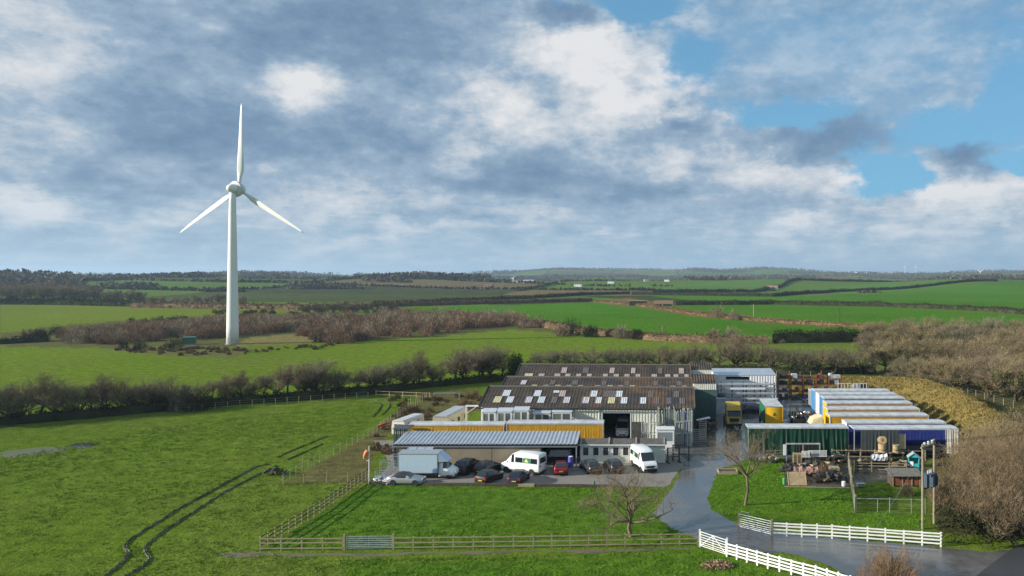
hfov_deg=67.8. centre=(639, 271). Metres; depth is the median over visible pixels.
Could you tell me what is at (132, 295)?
bare tree
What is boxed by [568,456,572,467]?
plastic barrel
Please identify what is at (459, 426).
curtain trailer
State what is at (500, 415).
window
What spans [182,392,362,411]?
wire fence
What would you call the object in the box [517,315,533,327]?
field bush
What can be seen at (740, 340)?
bare tree
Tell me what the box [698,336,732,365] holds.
bare tree
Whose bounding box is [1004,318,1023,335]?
bare tree
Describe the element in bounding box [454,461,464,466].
rear window
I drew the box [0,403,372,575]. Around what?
field grass
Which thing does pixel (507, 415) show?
window
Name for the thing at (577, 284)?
farm building
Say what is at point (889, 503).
fence
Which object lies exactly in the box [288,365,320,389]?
bare tree
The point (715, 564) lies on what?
straw heap
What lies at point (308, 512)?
rail fence
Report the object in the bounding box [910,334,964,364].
bare tree
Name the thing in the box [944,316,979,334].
bare tree
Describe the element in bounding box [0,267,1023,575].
ground
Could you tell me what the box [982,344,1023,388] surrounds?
bare tree
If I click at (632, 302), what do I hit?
lane wall
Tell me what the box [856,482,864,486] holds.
trough
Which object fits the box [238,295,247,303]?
bare tree
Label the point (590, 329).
field bush
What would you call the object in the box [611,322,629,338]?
field bush
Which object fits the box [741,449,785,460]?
pen fence
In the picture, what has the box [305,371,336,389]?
bare tree
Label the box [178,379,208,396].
bare tree
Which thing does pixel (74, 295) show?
bare tree
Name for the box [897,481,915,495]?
dead shrub
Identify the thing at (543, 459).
rear window
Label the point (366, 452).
windsock pole
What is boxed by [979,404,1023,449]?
scrub bush
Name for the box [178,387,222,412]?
hedge bush
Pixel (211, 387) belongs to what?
bare tree
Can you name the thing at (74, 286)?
bare tree
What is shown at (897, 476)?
hen house
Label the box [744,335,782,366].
bare tree
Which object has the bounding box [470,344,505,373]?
bare tree
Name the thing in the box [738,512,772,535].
drive gate
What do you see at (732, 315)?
field bush
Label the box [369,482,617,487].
sleeper edging
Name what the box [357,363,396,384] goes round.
bare tree
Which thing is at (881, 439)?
drum
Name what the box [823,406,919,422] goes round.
curtain trailer
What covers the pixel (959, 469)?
scrub bush
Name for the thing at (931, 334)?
bare tree
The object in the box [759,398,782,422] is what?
box body lorry
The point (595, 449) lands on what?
window
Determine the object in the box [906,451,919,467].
playhouse
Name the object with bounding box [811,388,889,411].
curtain trailer
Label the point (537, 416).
window
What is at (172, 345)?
gorse scrub
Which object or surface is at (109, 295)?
bare tree
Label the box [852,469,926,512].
paddock grass
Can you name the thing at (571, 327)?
field bush
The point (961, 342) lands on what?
bare tree
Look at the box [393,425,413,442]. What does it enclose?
screen panel
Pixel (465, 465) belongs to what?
people carrier
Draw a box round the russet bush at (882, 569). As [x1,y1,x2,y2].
[853,537,921,575]
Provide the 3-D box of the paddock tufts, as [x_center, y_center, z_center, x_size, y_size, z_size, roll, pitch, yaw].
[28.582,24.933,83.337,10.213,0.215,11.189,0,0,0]
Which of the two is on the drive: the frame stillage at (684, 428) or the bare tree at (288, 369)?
the frame stillage at (684, 428)
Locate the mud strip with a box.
[219,548,689,557]
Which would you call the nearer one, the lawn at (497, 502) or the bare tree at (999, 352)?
the lawn at (497, 502)
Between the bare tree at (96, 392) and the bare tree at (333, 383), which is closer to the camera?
the bare tree at (96, 392)
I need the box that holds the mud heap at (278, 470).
[262,467,286,474]
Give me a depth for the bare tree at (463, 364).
168.03 m
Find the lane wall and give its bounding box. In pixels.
[629,300,646,305]
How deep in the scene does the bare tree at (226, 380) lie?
142.44 m
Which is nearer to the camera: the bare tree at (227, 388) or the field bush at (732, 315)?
the bare tree at (227, 388)
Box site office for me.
[579,437,666,462]
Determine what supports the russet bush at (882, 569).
on the ground at (86, 533)
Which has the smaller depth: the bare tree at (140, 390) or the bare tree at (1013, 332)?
the bare tree at (140, 390)
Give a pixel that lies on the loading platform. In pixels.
(890, 452)
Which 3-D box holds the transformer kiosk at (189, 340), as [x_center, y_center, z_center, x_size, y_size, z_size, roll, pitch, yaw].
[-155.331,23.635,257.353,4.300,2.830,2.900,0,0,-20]
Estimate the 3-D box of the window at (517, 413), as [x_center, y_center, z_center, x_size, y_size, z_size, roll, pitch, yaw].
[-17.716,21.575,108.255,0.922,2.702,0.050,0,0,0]
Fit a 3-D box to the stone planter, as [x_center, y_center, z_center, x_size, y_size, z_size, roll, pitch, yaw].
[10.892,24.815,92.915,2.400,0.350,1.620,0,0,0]
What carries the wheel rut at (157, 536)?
on the ground at (86, 533)
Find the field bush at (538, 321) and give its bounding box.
[530,314,544,327]
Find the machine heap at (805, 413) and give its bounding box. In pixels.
[794,411,816,417]
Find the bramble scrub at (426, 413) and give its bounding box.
[114,341,481,454]
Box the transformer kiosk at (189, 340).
[181,336,196,344]
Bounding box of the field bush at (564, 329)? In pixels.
[554,323,572,336]
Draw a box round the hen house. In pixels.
[885,468,920,486]
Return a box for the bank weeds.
[787,375,1020,458]
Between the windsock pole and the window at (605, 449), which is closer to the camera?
the windsock pole
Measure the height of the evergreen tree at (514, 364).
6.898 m
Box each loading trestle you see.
[666,447,681,463]
[672,444,689,460]
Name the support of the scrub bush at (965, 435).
on the ground at (86, 533)
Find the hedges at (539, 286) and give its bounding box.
[55,268,1023,292]
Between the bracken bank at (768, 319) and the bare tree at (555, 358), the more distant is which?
the bracken bank at (768, 319)
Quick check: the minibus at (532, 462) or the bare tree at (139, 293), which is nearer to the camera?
the minibus at (532, 462)
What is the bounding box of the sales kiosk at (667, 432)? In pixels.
[656,426,674,448]
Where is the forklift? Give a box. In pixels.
[790,407,805,422]
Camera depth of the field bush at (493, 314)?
364.04 m
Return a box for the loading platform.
[874,451,904,461]
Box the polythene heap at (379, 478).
[373,475,387,484]
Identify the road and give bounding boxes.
[977,545,1023,575]
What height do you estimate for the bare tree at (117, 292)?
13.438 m
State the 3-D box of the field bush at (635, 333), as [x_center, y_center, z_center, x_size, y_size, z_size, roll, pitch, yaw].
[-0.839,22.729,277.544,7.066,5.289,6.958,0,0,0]
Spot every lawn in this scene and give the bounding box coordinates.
[262,483,698,550]
[707,457,927,530]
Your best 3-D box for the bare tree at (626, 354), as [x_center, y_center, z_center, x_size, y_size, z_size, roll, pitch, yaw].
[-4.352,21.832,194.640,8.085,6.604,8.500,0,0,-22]
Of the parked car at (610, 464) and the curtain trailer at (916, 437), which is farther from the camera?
the curtain trailer at (916, 437)
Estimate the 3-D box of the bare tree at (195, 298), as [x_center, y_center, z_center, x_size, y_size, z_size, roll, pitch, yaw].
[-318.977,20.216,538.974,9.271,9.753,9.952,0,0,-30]
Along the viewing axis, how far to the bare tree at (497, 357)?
170.54 m
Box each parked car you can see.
[473,460,500,473]
[474,468,503,483]
[507,469,529,483]
[553,460,567,474]
[579,459,601,473]
[603,458,623,473]
[741,404,759,413]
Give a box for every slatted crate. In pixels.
[692,427,705,441]
[699,419,706,438]
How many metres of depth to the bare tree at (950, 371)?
152.94 m
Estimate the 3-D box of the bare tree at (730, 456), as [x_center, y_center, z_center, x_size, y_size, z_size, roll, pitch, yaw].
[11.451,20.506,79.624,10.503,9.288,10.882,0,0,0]
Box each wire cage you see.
[380,459,394,476]
[388,454,397,470]
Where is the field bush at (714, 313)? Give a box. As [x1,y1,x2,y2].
[709,304,724,317]
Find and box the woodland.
[0,266,1023,288]
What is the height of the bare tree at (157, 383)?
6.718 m
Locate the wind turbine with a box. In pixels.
[180,103,303,344]
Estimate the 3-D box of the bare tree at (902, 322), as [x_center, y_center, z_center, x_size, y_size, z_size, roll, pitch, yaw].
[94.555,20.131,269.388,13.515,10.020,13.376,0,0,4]
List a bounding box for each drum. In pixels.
[877,436,886,443]
[878,443,886,452]
[891,444,899,452]
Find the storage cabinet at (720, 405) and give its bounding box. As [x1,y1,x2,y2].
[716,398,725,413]
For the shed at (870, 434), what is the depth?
100.19 m
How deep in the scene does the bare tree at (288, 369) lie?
147.65 m
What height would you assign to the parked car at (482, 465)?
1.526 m
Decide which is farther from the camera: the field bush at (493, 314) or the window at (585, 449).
the field bush at (493, 314)
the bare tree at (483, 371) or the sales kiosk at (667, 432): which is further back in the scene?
the bare tree at (483, 371)
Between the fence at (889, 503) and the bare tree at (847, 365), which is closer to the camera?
the fence at (889, 503)
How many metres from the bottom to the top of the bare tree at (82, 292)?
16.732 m
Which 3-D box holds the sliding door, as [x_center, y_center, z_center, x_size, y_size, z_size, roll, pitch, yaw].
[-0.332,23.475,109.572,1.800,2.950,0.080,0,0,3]
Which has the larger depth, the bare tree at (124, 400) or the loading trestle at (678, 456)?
the bare tree at (124, 400)
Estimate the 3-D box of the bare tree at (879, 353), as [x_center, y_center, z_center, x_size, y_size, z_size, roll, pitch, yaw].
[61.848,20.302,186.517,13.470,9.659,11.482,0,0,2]
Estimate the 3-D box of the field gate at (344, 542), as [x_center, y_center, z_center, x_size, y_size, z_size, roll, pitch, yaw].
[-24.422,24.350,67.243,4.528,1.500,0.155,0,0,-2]
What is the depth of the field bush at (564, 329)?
291.17 m
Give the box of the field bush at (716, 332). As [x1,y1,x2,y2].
[707,328,721,336]
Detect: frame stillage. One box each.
[641,422,648,437]
[649,412,656,437]
[658,406,673,425]
[674,410,682,444]
[682,408,691,445]
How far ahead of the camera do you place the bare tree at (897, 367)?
165.17 m
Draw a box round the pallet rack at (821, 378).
[777,373,841,398]
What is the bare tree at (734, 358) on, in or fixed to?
on the ground at (86, 533)
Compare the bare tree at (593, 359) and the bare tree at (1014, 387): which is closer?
the bare tree at (1014, 387)
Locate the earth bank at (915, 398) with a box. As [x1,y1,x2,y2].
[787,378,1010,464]
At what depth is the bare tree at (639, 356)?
192.64 m
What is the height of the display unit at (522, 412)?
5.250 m
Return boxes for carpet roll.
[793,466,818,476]
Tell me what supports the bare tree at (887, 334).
on the ground at (86, 533)
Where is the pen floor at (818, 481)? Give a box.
[784,457,850,486]
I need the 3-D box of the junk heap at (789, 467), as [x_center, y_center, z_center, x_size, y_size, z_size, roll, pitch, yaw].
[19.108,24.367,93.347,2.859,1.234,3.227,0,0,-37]
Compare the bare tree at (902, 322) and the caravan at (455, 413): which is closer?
the caravan at (455, 413)
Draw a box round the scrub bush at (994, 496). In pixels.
[932,459,1023,540]
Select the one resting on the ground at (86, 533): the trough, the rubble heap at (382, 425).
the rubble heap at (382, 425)
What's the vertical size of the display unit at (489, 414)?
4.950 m
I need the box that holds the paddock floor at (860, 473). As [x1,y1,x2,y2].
[852,459,927,483]
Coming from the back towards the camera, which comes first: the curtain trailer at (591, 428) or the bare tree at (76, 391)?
the bare tree at (76, 391)
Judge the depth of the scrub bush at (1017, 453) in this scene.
71.71 m
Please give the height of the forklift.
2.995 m
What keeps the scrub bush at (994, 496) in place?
on the ground at (86, 533)
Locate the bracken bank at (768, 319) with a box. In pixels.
[592,299,876,326]
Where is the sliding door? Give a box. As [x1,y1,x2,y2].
[632,422,643,437]
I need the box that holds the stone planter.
[717,468,737,474]
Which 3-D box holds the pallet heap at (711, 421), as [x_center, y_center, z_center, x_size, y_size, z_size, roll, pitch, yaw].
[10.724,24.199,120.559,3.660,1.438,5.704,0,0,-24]
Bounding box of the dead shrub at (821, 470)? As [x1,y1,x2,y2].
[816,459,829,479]
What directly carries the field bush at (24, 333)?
on the ground at (86, 533)
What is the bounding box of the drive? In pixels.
[652,380,1009,575]
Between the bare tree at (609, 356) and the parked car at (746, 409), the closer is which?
the parked car at (746, 409)
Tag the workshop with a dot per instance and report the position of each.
(608, 394)
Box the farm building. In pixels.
[574,283,581,286]
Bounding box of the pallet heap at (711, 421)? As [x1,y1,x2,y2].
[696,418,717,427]
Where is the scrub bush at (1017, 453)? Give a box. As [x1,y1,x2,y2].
[945,428,1023,533]
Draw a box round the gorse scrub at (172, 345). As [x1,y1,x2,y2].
[32,305,397,350]
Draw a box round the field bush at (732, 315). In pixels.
[725,308,739,319]
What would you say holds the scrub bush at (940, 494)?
on the ground at (86, 533)
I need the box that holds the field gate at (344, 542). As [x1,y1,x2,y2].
[343,533,393,549]
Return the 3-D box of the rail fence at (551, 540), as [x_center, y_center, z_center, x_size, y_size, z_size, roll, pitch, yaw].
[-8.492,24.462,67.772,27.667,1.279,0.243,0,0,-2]
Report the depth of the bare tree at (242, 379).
143.81 m
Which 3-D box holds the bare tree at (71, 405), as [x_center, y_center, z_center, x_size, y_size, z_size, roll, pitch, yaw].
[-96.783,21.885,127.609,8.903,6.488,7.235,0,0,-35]
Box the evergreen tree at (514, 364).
[506,353,523,375]
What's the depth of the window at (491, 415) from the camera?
108.66 m
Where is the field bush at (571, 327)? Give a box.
[563,317,583,335]
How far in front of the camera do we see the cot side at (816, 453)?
97.00 m
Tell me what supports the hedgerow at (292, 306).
on the ground at (86, 533)
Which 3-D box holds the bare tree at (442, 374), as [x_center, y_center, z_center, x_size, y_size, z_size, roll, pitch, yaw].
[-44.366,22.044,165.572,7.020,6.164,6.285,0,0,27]
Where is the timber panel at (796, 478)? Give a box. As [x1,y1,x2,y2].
[787,471,806,484]
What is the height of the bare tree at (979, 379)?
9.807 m
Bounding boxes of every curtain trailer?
[408,421,506,430]
[506,420,603,437]
[745,423,848,455]
[808,389,810,405]
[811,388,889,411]
[816,392,896,413]
[820,395,904,415]
[823,400,912,422]
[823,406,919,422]
[825,412,928,422]
[842,419,946,444]
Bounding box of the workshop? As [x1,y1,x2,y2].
[478,362,715,442]
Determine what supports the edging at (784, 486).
on the lawn at (776, 514)
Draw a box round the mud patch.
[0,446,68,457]
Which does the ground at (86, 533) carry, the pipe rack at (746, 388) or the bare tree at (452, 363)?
the bare tree at (452, 363)
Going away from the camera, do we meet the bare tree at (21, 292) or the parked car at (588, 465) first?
the parked car at (588, 465)
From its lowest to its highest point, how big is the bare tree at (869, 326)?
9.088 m
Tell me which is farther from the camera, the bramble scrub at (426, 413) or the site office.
the bramble scrub at (426, 413)
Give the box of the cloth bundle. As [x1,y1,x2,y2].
[871,453,887,464]
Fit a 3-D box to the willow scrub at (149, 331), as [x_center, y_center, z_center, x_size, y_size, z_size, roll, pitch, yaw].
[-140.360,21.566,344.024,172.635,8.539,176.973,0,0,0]
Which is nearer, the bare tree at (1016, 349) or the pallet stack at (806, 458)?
the pallet stack at (806, 458)
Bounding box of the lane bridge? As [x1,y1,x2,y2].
[654,300,672,305]
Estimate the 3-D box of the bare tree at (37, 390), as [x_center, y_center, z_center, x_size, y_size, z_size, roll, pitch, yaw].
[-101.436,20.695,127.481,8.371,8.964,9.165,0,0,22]
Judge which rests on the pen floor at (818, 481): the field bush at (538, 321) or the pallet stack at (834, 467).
the pallet stack at (834, 467)
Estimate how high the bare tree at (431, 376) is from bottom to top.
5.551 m
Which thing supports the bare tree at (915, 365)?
on the ground at (86, 533)
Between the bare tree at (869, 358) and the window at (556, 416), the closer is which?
the window at (556, 416)
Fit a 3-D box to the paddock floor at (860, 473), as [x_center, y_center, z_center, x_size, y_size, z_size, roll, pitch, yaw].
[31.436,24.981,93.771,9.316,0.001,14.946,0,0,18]
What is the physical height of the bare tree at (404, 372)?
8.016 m
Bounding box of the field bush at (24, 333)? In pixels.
[19,329,32,337]
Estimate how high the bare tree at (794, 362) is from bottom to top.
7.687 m
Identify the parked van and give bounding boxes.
[615,415,629,436]
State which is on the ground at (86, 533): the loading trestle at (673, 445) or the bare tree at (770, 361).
the bare tree at (770, 361)
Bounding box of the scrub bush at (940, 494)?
[924,473,985,522]
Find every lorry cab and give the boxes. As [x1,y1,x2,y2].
[723,401,742,426]
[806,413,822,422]
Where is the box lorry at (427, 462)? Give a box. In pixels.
[397,449,459,478]
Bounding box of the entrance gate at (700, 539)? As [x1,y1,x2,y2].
[699,529,727,553]
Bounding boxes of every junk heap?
[754,453,781,462]
[778,462,802,471]
[803,458,839,470]
[812,469,849,481]
[827,451,844,463]
[847,457,876,466]
[891,459,908,465]
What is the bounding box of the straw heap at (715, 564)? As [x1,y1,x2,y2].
[700,559,733,570]
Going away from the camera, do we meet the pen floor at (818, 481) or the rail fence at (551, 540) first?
the rail fence at (551, 540)
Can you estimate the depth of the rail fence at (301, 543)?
67.03 m
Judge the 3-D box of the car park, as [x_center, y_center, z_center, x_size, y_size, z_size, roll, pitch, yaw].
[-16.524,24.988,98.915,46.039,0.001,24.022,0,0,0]
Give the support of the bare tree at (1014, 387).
on the ground at (86, 533)
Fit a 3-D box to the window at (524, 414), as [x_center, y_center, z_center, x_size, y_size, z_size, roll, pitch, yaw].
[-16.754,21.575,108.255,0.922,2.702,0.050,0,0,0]
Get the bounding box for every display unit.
[482,408,496,420]
[497,407,513,420]
[513,406,529,419]
[534,410,550,419]
[552,410,571,419]
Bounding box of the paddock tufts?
[858,482,927,509]
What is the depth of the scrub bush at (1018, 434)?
83.62 m
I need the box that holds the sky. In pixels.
[0,0,1023,274]
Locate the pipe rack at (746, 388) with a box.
[716,383,777,404]
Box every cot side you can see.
[802,451,810,460]
[808,450,826,460]
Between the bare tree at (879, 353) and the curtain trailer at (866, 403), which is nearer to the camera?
the curtain trailer at (866, 403)
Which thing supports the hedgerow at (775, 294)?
on the ground at (86, 533)
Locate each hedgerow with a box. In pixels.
[0,334,48,343]
[0,371,513,425]
[130,299,373,310]
[372,291,629,304]
[373,296,592,306]
[504,317,767,343]
[526,359,875,374]
[631,278,997,296]
[653,277,1023,292]
[676,298,1023,314]
[772,326,873,342]
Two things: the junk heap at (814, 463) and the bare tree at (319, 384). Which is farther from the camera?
the bare tree at (319, 384)
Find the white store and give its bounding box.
[712,368,775,401]
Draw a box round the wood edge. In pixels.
[0,294,144,306]
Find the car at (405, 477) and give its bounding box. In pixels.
[386,471,425,485]
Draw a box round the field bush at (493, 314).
[486,310,499,320]
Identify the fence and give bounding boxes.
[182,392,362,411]
[259,468,368,544]
[259,537,342,550]
[282,471,367,484]
[283,392,426,483]
[393,532,697,548]
[726,542,851,575]
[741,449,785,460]
[773,522,941,546]
[831,449,925,460]
[848,452,855,512]
[854,461,906,471]
[856,497,925,513]
[906,375,1013,407]
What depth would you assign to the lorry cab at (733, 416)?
119.81 m
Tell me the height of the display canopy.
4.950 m
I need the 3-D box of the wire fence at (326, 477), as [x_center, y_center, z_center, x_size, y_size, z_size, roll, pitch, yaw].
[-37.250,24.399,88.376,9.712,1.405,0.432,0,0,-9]
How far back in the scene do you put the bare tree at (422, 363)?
161.70 m
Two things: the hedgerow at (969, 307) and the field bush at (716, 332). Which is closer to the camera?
the field bush at (716, 332)
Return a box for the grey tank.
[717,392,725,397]
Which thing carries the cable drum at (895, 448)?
on the loading platform
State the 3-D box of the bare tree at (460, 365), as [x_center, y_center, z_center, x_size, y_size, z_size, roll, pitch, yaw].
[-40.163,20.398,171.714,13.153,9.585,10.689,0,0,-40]
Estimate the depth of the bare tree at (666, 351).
191.76 m
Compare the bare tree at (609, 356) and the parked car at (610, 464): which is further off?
the bare tree at (609, 356)
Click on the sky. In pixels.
(448, 136)
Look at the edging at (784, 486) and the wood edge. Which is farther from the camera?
the wood edge
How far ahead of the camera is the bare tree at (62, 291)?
561.62 m
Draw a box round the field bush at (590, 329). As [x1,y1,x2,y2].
[583,324,600,336]
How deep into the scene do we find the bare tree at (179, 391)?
136.01 m
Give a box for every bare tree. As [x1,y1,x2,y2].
[0,282,14,304]
[0,377,60,416]
[0,383,38,415]
[1,281,25,298]
[10,283,34,301]
[20,370,76,412]
[23,281,45,298]
[29,378,86,410]
[34,282,57,300]
[41,280,65,297]
[44,385,102,412]
[51,383,86,407]
[54,281,79,297]
[66,285,81,297]
[71,282,89,298]
[71,381,111,407]
[77,285,98,298]
[82,371,130,406]
[85,283,106,299]
[85,378,128,406]
[99,289,114,298]
[100,376,148,405]
[110,384,146,404]
[111,288,121,298]
[122,288,136,299]
[123,382,157,404]
[126,376,169,404]
[130,289,145,300]
[145,296,157,301]
[145,382,170,400]
[147,374,190,395]
[158,387,187,401]
[170,295,178,301]
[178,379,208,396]
[192,295,201,301]
[195,379,225,397]
[202,293,213,301]
[212,291,226,301]
[212,374,237,394]
[215,379,243,398]
[229,367,253,389]
[232,377,267,394]
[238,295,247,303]
[251,373,278,394]
[253,364,297,392]
[274,361,297,392]
[275,356,339,390]
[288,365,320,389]
[299,359,341,390]
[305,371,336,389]
[310,366,356,390]
[333,371,354,385]
[346,368,368,386]
[356,364,387,384]
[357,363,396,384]
[370,360,402,384]
[381,356,426,383]
[398,361,426,381]
[405,348,431,381]
[423,364,440,380]
[425,360,454,378]
[438,345,488,376]
[443,350,468,378]
[444,352,477,377]
[465,348,497,375]
[467,341,511,374]
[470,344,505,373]
[495,349,511,373]
[527,351,547,362]
[541,350,564,362]
[560,345,586,362]
[571,461,680,545]
[578,345,603,361]
[595,346,622,362]
[614,344,635,362]
[624,345,658,363]
[643,344,668,363]
[656,344,683,363]
[672,344,698,363]
[683,340,717,363]
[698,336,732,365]
[703,425,788,505]
[715,337,756,365]
[727,333,761,365]
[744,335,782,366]
[753,340,798,366]
[777,345,809,366]
[789,346,821,368]
[803,345,833,367]
[814,345,850,373]
[826,344,864,373]
[841,342,880,374]
[853,329,886,350]
[857,318,892,335]
[862,336,910,371]
[876,322,922,346]
[883,333,939,364]
[885,355,925,378]
[889,316,918,335]
[901,352,959,387]
[905,320,951,345]
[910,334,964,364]
[913,314,950,333]
[923,353,993,392]
[933,320,982,346]
[936,335,990,360]
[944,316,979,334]
[949,344,999,383]
[960,351,1018,397]
[961,329,1023,360]
[967,325,1010,347]
[972,315,1009,334]
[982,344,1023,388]
[983,351,1023,401]
[993,322,1023,345]
[993,333,1023,359]
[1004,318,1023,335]
[1006,360,1023,391]
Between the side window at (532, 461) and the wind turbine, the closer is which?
the side window at (532, 461)
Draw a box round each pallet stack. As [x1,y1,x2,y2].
[793,452,801,462]
[802,452,813,460]
[828,465,839,470]
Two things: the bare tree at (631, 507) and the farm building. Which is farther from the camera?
the farm building
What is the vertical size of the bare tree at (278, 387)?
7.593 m
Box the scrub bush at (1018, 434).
[1005,418,1023,459]
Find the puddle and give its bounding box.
[69,443,99,448]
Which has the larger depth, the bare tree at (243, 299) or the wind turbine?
the bare tree at (243, 299)
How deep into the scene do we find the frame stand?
141.15 m
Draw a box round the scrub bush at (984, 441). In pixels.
[955,420,1023,494]
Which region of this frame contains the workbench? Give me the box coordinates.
[547,449,572,462]
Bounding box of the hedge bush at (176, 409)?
[164,386,200,411]
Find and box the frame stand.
[853,383,866,387]
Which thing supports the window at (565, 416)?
in the display unit at (561, 414)
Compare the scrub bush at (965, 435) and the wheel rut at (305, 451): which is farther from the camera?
the wheel rut at (305, 451)
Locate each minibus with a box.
[500,450,546,475]
[630,444,657,472]
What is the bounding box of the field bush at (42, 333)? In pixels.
[28,326,51,340]
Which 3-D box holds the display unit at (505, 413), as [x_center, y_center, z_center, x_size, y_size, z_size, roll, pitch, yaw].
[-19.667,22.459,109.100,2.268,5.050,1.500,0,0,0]
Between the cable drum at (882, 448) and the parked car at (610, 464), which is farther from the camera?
the cable drum at (882, 448)
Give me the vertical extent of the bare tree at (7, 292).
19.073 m
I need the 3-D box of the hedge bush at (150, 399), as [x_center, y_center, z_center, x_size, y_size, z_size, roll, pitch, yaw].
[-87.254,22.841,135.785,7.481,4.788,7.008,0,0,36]
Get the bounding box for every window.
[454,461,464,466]
[483,413,488,420]
[489,413,494,420]
[498,413,503,420]
[505,413,510,420]
[515,411,520,419]
[515,457,521,462]
[521,411,527,419]
[523,458,529,463]
[530,459,536,463]
[535,414,541,419]
[540,456,545,463]
[542,414,549,419]
[553,413,561,419]
[562,413,570,419]
[583,447,588,455]
[593,447,598,455]
[603,447,608,455]
[613,447,618,455]
[623,447,628,455]
[658,432,672,441]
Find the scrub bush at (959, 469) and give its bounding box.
[931,435,1022,492]
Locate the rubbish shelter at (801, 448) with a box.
[783,443,819,461]
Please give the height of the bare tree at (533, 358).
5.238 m
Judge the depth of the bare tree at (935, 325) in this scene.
267.03 m
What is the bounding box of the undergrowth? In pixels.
[934,498,1023,548]
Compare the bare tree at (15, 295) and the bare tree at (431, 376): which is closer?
the bare tree at (431, 376)
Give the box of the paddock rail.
[376,391,429,397]
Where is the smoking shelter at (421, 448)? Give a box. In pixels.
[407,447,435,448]
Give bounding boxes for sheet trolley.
[695,417,710,432]
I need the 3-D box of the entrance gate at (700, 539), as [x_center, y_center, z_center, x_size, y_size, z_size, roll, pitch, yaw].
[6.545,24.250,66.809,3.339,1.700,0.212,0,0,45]
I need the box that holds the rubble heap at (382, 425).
[378,422,390,428]
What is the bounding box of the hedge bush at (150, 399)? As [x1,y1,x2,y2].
[138,389,171,403]
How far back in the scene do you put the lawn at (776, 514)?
79.58 m
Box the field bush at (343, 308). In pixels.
[338,303,349,312]
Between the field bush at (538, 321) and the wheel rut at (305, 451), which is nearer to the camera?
the wheel rut at (305, 451)
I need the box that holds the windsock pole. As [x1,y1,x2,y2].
[363,448,369,483]
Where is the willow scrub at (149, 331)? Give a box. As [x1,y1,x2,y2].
[54,305,526,344]
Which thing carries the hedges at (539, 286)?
on the ground at (86, 533)
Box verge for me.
[341,547,787,575]
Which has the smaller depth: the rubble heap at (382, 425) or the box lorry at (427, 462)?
the box lorry at (427, 462)
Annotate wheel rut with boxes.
[104,463,269,575]
[125,465,277,575]
[277,436,327,456]
[287,443,322,459]
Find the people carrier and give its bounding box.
[454,457,480,474]
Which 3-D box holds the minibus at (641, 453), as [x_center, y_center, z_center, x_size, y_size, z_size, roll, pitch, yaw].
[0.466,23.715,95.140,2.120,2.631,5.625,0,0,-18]
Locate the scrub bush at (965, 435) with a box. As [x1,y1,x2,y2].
[943,418,1023,461]
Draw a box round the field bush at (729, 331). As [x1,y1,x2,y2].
[721,326,741,337]
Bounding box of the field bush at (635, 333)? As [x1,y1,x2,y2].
[630,328,643,339]
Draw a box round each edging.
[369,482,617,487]
[783,485,849,488]
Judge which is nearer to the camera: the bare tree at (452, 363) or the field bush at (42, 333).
the bare tree at (452, 363)
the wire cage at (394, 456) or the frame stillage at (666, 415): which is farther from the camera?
the frame stillage at (666, 415)
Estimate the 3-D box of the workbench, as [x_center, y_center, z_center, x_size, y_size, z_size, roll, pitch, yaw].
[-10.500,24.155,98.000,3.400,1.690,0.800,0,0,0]
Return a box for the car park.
[371,440,685,486]
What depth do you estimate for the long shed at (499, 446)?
97.01 m
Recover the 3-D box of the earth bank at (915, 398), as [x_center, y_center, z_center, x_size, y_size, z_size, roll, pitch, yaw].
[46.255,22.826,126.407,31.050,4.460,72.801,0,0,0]
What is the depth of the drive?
71.62 m
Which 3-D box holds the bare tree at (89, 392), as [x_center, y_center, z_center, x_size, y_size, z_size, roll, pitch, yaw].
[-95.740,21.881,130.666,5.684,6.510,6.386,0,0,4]
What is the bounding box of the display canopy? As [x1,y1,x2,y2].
[465,405,477,420]
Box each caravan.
[391,413,423,433]
[433,406,467,420]
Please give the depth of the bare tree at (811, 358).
182.89 m
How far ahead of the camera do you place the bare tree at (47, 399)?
126.23 m
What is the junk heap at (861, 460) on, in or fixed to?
on the paddock floor at (860, 473)
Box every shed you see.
[393,431,580,465]
[849,425,958,457]

